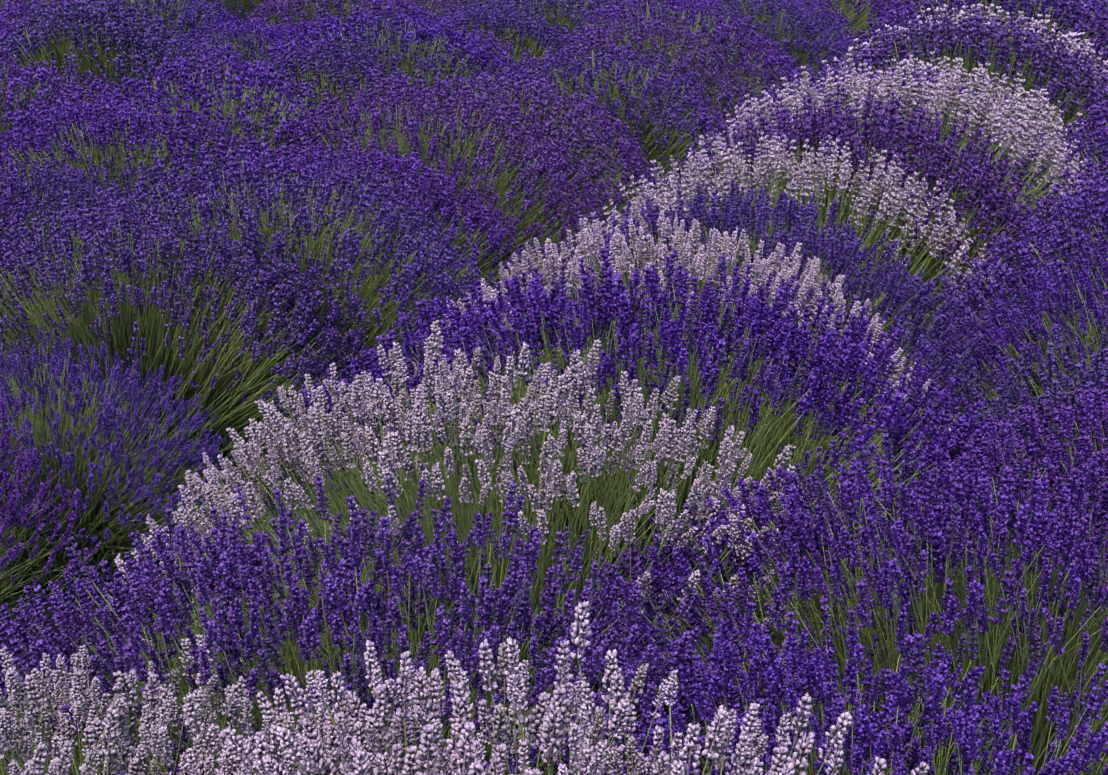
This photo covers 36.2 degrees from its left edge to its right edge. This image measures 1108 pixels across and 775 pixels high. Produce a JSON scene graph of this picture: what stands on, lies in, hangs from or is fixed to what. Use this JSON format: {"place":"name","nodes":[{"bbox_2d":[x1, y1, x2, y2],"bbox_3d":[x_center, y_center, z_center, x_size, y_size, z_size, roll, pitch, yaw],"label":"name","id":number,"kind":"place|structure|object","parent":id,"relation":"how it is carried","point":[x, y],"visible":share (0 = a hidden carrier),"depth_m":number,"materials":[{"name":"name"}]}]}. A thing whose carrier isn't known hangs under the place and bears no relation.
{"place":"outdoors","nodes":[
{"label":"outdoors","id":0,"kind":"place"},
{"bbox_2d":[1,209,1017,774],"bbox_3d":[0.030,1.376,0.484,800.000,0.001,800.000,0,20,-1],"label":"ground","id":1,"kind":"structure","parent":0,"point":[49,613],"depth_m":3.18,"materials":[{"name":"soil"}]},
{"bbox_2d":[0,548,42,678],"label":"lavender bush","id":2,"kind":"object","parent":1,"relation":"on","point":[7,555],"visible":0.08,"depth_m":2.42,"materials":[{"name":"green plant"}]},
{"bbox_2d":[0,17,47,92],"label":"lavender bush","id":3,"kind":"object","parent":1,"relation":"on","point":[5,33],"depth_m":6.35,"materials":[{"name":"purple plant"}]},
{"bbox_2d":[0,0,47,26],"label":"lavender bush","id":4,"kind":"object","parent":1,"relation":"on","point":[12,2],"visible":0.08,"depth_m":7.25,"materials":[{"name":"purple plant"}]},
{"bbox_2d":[3,0,70,10],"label":"lavender bush","id":5,"kind":"object","parent":1,"relation":"on","point":[41,3],"depth_m":7.69,"materials":[{"name":"purple plant"}]},
{"bbox_2d":[0,168,93,346],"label":"lavender bush","id":6,"kind":"object","parent":1,"relation":"on","point":[4,209],"depth_m":3.78,"materials":[{"name":"purple plant"}]},
{"bbox_2d":[0,383,100,673],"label":"lavender bush","id":7,"kind":"object","parent":1,"relation":"on","point":[10,513],"visible":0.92,"depth_m":2.70,"materials":[{"name":"purple plant"}]},
{"bbox_2d":[20,741,98,774],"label":"lavender bush","id":8,"kind":"object","parent":1,"relation":"on","point":[36,762],"visible":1,"depth_m":1.39,"materials":[{"name":"white plant"}]},
{"bbox_2d":[0,48,120,189],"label":"lavender bush","id":9,"kind":"object","parent":1,"relation":"on","point":[20,82],"visible":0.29,"depth_m":5.16,"materials":[{"name":"purple plant"}]},
{"bbox_2d":[0,59,137,181],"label":"lavender bush","id":10,"kind":"object","parent":1,"relation":"on","point":[87,82],"visible":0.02,"depth_m":5.47,"materials":[{"name":"purple plant"}]},
{"bbox_2d":[0,0,166,62],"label":"lavender bush","id":11,"kind":"object","parent":1,"relation":"on","point":[13,14],"visible":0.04,"depth_m":6.73,"materials":[{"name":"purple plant"}]},
{"bbox_2d":[0,153,171,314],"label":"lavender bush","id":12,"kind":"object","parent":1,"relation":"on","point":[42,189],"visible":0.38,"depth_m":4.16,"materials":[{"name":"purple plant"}]},
{"bbox_2d":[0,0,226,118],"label":"lavender bush","id":13,"kind":"object","parent":1,"relation":"on","point":[66,25],"visible":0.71,"depth_m":5.68,"materials":[{"name":"purple plant"}]},
{"bbox_2d":[0,326,250,608],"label":"lavender bush","id":14,"kind":"object","parent":1,"relation":"on","point":[115,496],"visible":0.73,"depth_m":3.12,"materials":[{"name":"purple plant"}]},
{"bbox_2d":[0,86,283,243],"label":"lavender bush","id":15,"kind":"object","parent":1,"relation":"on","point":[40,144],"visible":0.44,"depth_m":4.43,"materials":[{"name":"purple plant"}]},
{"bbox_2d":[58,0,248,50],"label":"lavender bush","id":16,"kind":"object","parent":1,"relation":"on","point":[190,25],"visible":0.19,"depth_m":7.24,"materials":[{"name":"purple plant"}]},
{"bbox_2d":[0,188,375,528],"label":"lavender bush","id":17,"kind":"object","parent":1,"relation":"on","point":[187,355],"visible":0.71,"depth_m":3.42,"materials":[{"name":"purple plant"}]},
{"bbox_2d":[147,0,250,48],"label":"lavender bush","id":18,"kind":"object","parent":1,"relation":"on","point":[223,8],"visible":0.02,"depth_m":7.50,"materials":[{"name":"purple plant"}]},
{"bbox_2d":[0,634,404,774],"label":"lavender bush","id":19,"kind":"object","parent":1,"relation":"on","point":[14,738],"visible":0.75,"depth_m":1.64,"materials":[{"name":"white plant"}]},
{"bbox_2d":[143,34,265,125],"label":"lavender bush","id":20,"kind":"object","parent":1,"relation":"on","point":[219,53],"visible":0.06,"depth_m":6.29,"materials":[{"name":"purple plant"}]},
{"bbox_2d":[61,43,366,217],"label":"lavender bush","id":21,"kind":"object","parent":1,"relation":"on","point":[207,97],"visible":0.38,"depth_m":4.80,"materials":[{"name":"purple plant"}]},
{"bbox_2d":[173,15,307,83],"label":"lavender bush","id":22,"kind":"object","parent":1,"relation":"on","point":[248,49],"visible":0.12,"depth_m":6.63,"materials":[{"name":"purple plant"}]},
{"bbox_2d":[155,0,333,27],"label":"lavender bush","id":23,"kind":"object","parent":1,"relation":"on","point":[236,6],"visible":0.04,"depth_m":8.00,"materials":[{"name":"purple plant"}]},
{"bbox_2d":[26,136,518,474],"bbox_3d":[-0.627,-0.178,3.759,1.213,0.721,0.852,10,23,18],"label":"lavender bush","id":24,"kind":"object","parent":1,"relation":"on","point":[369,315],"visible":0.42,"depth_m":3.63,"materials":[{"name":"purple plant"}]},
{"bbox_2d":[219,96,334,167],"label":"lavender bush","id":25,"kind":"object","parent":1,"relation":"on","point":[267,112],"depth_m":5.25,"materials":[{"name":"purple plant"}]},
{"bbox_2d":[250,16,371,62],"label":"lavender bush","id":26,"kind":"object","parent":1,"relation":"on","point":[298,29],"visible":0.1,"depth_m":7.06,"materials":[{"name":"purple plant"}]},
{"bbox_2d":[224,37,423,150],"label":"lavender bush","id":27,"kind":"object","parent":1,"relation":"on","point":[300,70],"visible":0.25,"depth_m":5.70,"materials":[{"name":"purple plant"}]},
{"bbox_2d":[245,0,438,48],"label":"lavender bush","id":28,"kind":"object","parent":1,"relation":"on","point":[280,12],"visible":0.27,"depth_m":7.32,"materials":[{"name":"purple plant"}]},
{"bbox_2d":[166,134,534,341],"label":"lavender bush","id":29,"kind":"object","parent":1,"relation":"on","point":[421,189],"visible":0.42,"depth_m":4.21,"materials":[{"name":"purple plant"}]},
{"bbox_2d":[242,0,527,128],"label":"lavender bush","id":30,"kind":"object","parent":1,"relation":"on","point":[404,56],"visible":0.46,"depth_m":5.89,"materials":[{"name":"purple plant"}]},
{"bbox_2d":[0,475,824,774],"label":"lavender bush","id":31,"kind":"object","parent":1,"relation":"on","point":[250,573],"visible":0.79,"depth_m":1.86,"materials":[{"name":"purple plant"}]},
{"bbox_2d":[364,0,472,26],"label":"lavender bush","id":32,"kind":"object","parent":1,"relation":"on","point":[435,6],"visible":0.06,"depth_m":7.77,"materials":[{"name":"purple plant"}]},
{"bbox_2d":[258,70,614,332],"bbox_3d":[-0.362,-0.511,4.686,1.189,0.711,0.836,11,22,21],"label":"lavender bush","id":33,"kind":"object","parent":1,"relation":"on","point":[508,202],"visible":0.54,"depth_m":4.54,"materials":[{"name":"purple plant"}]},
{"bbox_2d":[367,0,509,14],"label":"lavender bush","id":34,"kind":"object","parent":1,"relation":"on","point":[466,3],"depth_m":8.09,"materials":[{"name":"purple plant"}]},
{"bbox_2d":[371,21,549,81],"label":"lavender bush","id":35,"kind":"object","parent":1,"relation":"on","point":[511,56],"visible":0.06,"depth_m":6.46,"materials":[{"name":"purple plant"}]},
{"bbox_2d":[410,2,574,73],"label":"lavender bush","id":36,"kind":"object","parent":1,"relation":"on","point":[509,23],"visible":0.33,"depth_m":6.71,"materials":[{"name":"purple plant"}]},
{"bbox_2d":[103,320,907,764],"bbox_3d":[-0.053,0.313,2.329,1.222,0.774,0.656,4,21,19],"label":"lavender bush","id":37,"kind":"object","parent":1,"relation":"on","point":[293,448],"visible":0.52,"depth_m":2.21,"materials":[{"name":"plant"}]},
{"bbox_2d":[367,69,646,284],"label":"lavender bush","id":38,"kind":"object","parent":1,"relation":"on","point":[572,121],"visible":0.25,"depth_m":4.88,"materials":[{"name":"purple plant"}]},
{"bbox_2d":[445,0,654,57],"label":"lavender bush","id":39,"kind":"object","parent":1,"relation":"on","point":[573,15],"visible":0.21,"depth_m":7.03,"materials":[{"name":"purple plant"}]},
{"bbox_2d":[455,76,662,237],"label":"lavender bush","id":40,"kind":"object","parent":1,"relation":"on","point":[625,155],"visible":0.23,"depth_m":5.29,"materials":[{"name":"purple plant"}]},
{"bbox_2d":[165,600,965,774],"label":"lavender bush","id":41,"kind":"object","parent":1,"relation":"on","point":[309,756],"visible":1,"depth_m":1.44,"materials":[{"name":"white plant"}]},
{"bbox_2d":[519,0,625,30],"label":"lavender bush","id":42,"kind":"object","parent":1,"relation":"on","point":[569,12],"visible":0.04,"depth_m":7.35,"materials":[{"name":"purple plant"}]},
{"bbox_2d":[508,0,674,24],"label":"lavender bush","id":43,"kind":"object","parent":1,"relation":"on","point":[626,4],"visible":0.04,"depth_m":7.57,"materials":[{"name":"purple plant"}]},
{"bbox_2d":[494,35,730,225],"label":"lavender bush","id":44,"kind":"object","parent":1,"relation":"on","point":[658,124],"visible":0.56,"depth_m":5.62,"materials":[{"name":"purple plant"}]},
{"bbox_2d":[216,244,1073,712],"bbox_3d":[0.151,0.194,2.617,1.343,0.806,0.608,4,18,9],"label":"lavender bush","id":45,"kind":"object","parent":1,"relation":"on","point":[546,328],"visible":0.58,"depth_m":2.49,"materials":[{"name":"purple plant"}]},
{"bbox_2d":[535,9,757,150],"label":"lavender bush","id":46,"kind":"object","parent":1,"relation":"on","point":[724,95],"visible":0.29,"depth_m":6.11,"materials":[{"name":"purple plant"}]},
{"bbox_2d":[354,210,956,526],"bbox_3d":[0.167,0.058,3.086,1.143,0.738,0.614,1,13,8],"label":"lavender bush","id":47,"kind":"object","parent":1,"relation":"on","point":[701,263],"visible":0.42,"depth_m":3.02,"materials":[{"name":"white plant"}]},
{"bbox_2d":[540,0,792,161],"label":"lavender bush","id":48,"kind":"object","parent":1,"relation":"on","point":[735,55],"visible":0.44,"depth_m":6.43,"materials":[{"name":"purple plant"}]},
{"bbox_2d":[664,16,802,104],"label":"lavender bush","id":49,"kind":"object","parent":1,"relation":"on","point":[771,47],"visible":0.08,"depth_m":6.83,"materials":[{"name":"purple plant"}]},
{"bbox_2d":[652,0,860,53],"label":"lavender bush","id":50,"kind":"object","parent":1,"relation":"on","point":[818,7],"visible":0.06,"depth_m":7.44,"materials":[{"name":"purple plant"}]},
{"bbox_2d":[667,0,851,81],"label":"lavender bush","id":51,"kind":"object","parent":1,"relation":"on","point":[798,44],"visible":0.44,"depth_m":7.03,"materials":[{"name":"purple plant"}]},
{"bbox_2d":[515,131,1008,426],"bbox_3d":[0.490,-0.191,3.737,1.198,0.758,0.440,1,19,-1],"label":"lavender bush","id":52,"kind":"object","parent":1,"relation":"on","point":[872,193],"visible":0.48,"depth_m":3.64,"materials":[{"name":"white plant"}]},
{"bbox_2d":[512,179,1016,528],"bbox_3d":[0.409,-0.034,3.344,1.156,0.741,0.628,16,22,28],"label":"lavender bush","id":53,"kind":"object","parent":1,"relation":"on","point":[848,259],"visible":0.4,"depth_m":3.15,"materials":[{"name":"purple plant"}]},
{"bbox_2d":[465,598,1107,774],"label":"lavender bush","id":54,"kind":"object","parent":1,"relation":"on","point":[897,707],"visible":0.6,"depth_m":1.71,"materials":[{"name":"purple plant"}]},
{"bbox_2d":[695,0,892,57],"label":"lavender bush","id":55,"kind":"object","parent":1,"relation":"on","point":[852,9],"visible":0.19,"depth_m":7.88,"materials":[{"name":"purple plant"}]},
{"bbox_2d":[526,433,1107,774],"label":"lavender bush","id":56,"kind":"object","parent":1,"relation":"on","point":[1057,532],"visible":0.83,"depth_m":1.97,"materials":[{"name":"purple plant"}]},
{"bbox_2d":[633,83,1079,439],"bbox_3d":[0.699,-0.302,3.963,1.203,0.816,0.530,16,28,29],"label":"lavender bush","id":57,"kind":"object","parent":1,"relation":"on","point":[984,197],"visible":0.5,"depth_m":3.78,"materials":[{"name":"purple plant"}]},
{"bbox_2d":[658,54,1098,265],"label":"lavender bush","id":58,"kind":"object","parent":1,"relation":"on","point":[1012,131],"visible":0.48,"depth_m":4.23,"materials":[{"name":"white plant"}]},
{"bbox_2d":[682,53,1074,232],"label":"lavender bush","id":59,"kind":"object","parent":1,"relation":"on","point":[814,80],"visible":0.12,"depth_m":4.61,"materials":[{"name":"white plant"}]},
{"bbox_2d":[874,0,896,19],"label":"lavender bush","id":60,"kind":"object","parent":1,"relation":"on","point":[885,3],"visible":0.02,"depth_m":8.57,"materials":[{"name":"purple plant"}]},
{"bbox_2d":[880,0,905,12],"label":"lavender bush","id":61,"kind":"object","parent":1,"relation":"on","point":[895,5],"visible":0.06,"depth_m":8.94,"materials":[{"name":"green plant"}]},
{"bbox_2d":[802,382,1107,718],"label":"lavender bush","id":62,"kind":"object","parent":1,"relation":"on","point":[1077,450],"visible":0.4,"depth_m":2.30,"materials":[{"name":"purple plant"}]},
{"bbox_2d":[815,7,1107,164],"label":"lavender bush","id":63,"kind":"object","parent":1,"relation":"on","point":[1056,76],"visible":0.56,"depth_m":5.22,"materials":[{"name":"purple plant"}]},
{"bbox_2d":[817,0,1107,117],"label":"lavender bush","id":64,"kind":"object","parent":1,"relation":"on","point":[1074,47],"visible":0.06,"depth_m":5.64,"materials":[{"name":"white plant"}]},
{"bbox_2d":[828,0,1107,73],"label":"lavender bush","id":65,"kind":"object","parent":1,"relation":"on","point":[1078,20],"visible":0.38,"depth_m":5.96,"materials":[{"name":"plant"}]},
{"bbox_2d":[838,51,1099,190],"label":"lavender bush","id":66,"kind":"object","parent":1,"relation":"on","point":[1054,127],"visible":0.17,"depth_m":4.93,"materials":[{"name":"white plant"}]},
{"bbox_2d":[864,305,1107,672],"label":"lavender bush","id":67,"kind":"object","parent":1,"relation":"on","point":[1098,364],"visible":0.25,"depth_m":2.58,"materials":[{"name":"purple plant"}]},
{"bbox_2d":[884,0,1106,56],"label":"lavender bush","id":68,"kind":"object","parent":1,"relation":"on","point":[1036,7],"depth_m":6.29,"materials":[{"name":"purple plant"}]},
{"bbox_2d":[896,230,1107,511],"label":"lavender bush","id":69,"kind":"object","parent":1,"relation":"on","point":[1040,307],"visible":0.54,"depth_m":3.11,"materials":[{"name":"purple plant"}]},
{"bbox_2d":[905,180,1107,420],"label":"lavender bush","id":70,"kind":"object","parent":1,"relation":"on","point":[1025,261],"visible":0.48,"depth_m":3.38,"materials":[{"name":"purple plant"}]},
{"bbox_2d":[946,157,1107,385],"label":"lavender bush","id":71,"kind":"object","parent":1,"relation":"on","point":[1086,189],"visible":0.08,"depth_m":3.78,"materials":[{"name":"purple plant"}]},
{"bbox_2d":[986,160,1107,266],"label":"lavender bush","id":72,"kind":"object","parent":1,"relation":"on","point":[1068,176],"visible":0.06,"depth_m":4.09,"materials":[{"name":"purple plant"}]},
{"bbox_2d":[1022,122,1107,220],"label":"lavender bush","id":73,"kind":"object","parent":1,"relation":"on","point":[1103,148],"visible":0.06,"depth_m":4.49,"materials":[{"name":"purple plant"}]},
{"bbox_2d":[1042,100,1107,183],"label":"lavender bush","id":74,"kind":"object","parent":1,"relation":"on","point":[1090,122],"visible":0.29,"depth_m":4.78,"materials":[{"name":"purple plant"}]},
{"bbox_2d":[1050,0,1107,31],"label":"lavender bush","id":75,"kind":"object","parent":1,"relation":"on","point":[1096,6],"depth_m":6.50,"materials":[{"name":"purple plant"}]},
{"bbox_2d":[1070,25,1107,110],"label":"lavender bush","id":76,"kind":"object","parent":1,"relation":"on","point":[1097,50],"visible":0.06,"depth_m":5.68,"materials":[{"name":"purple plant"}]}
]}

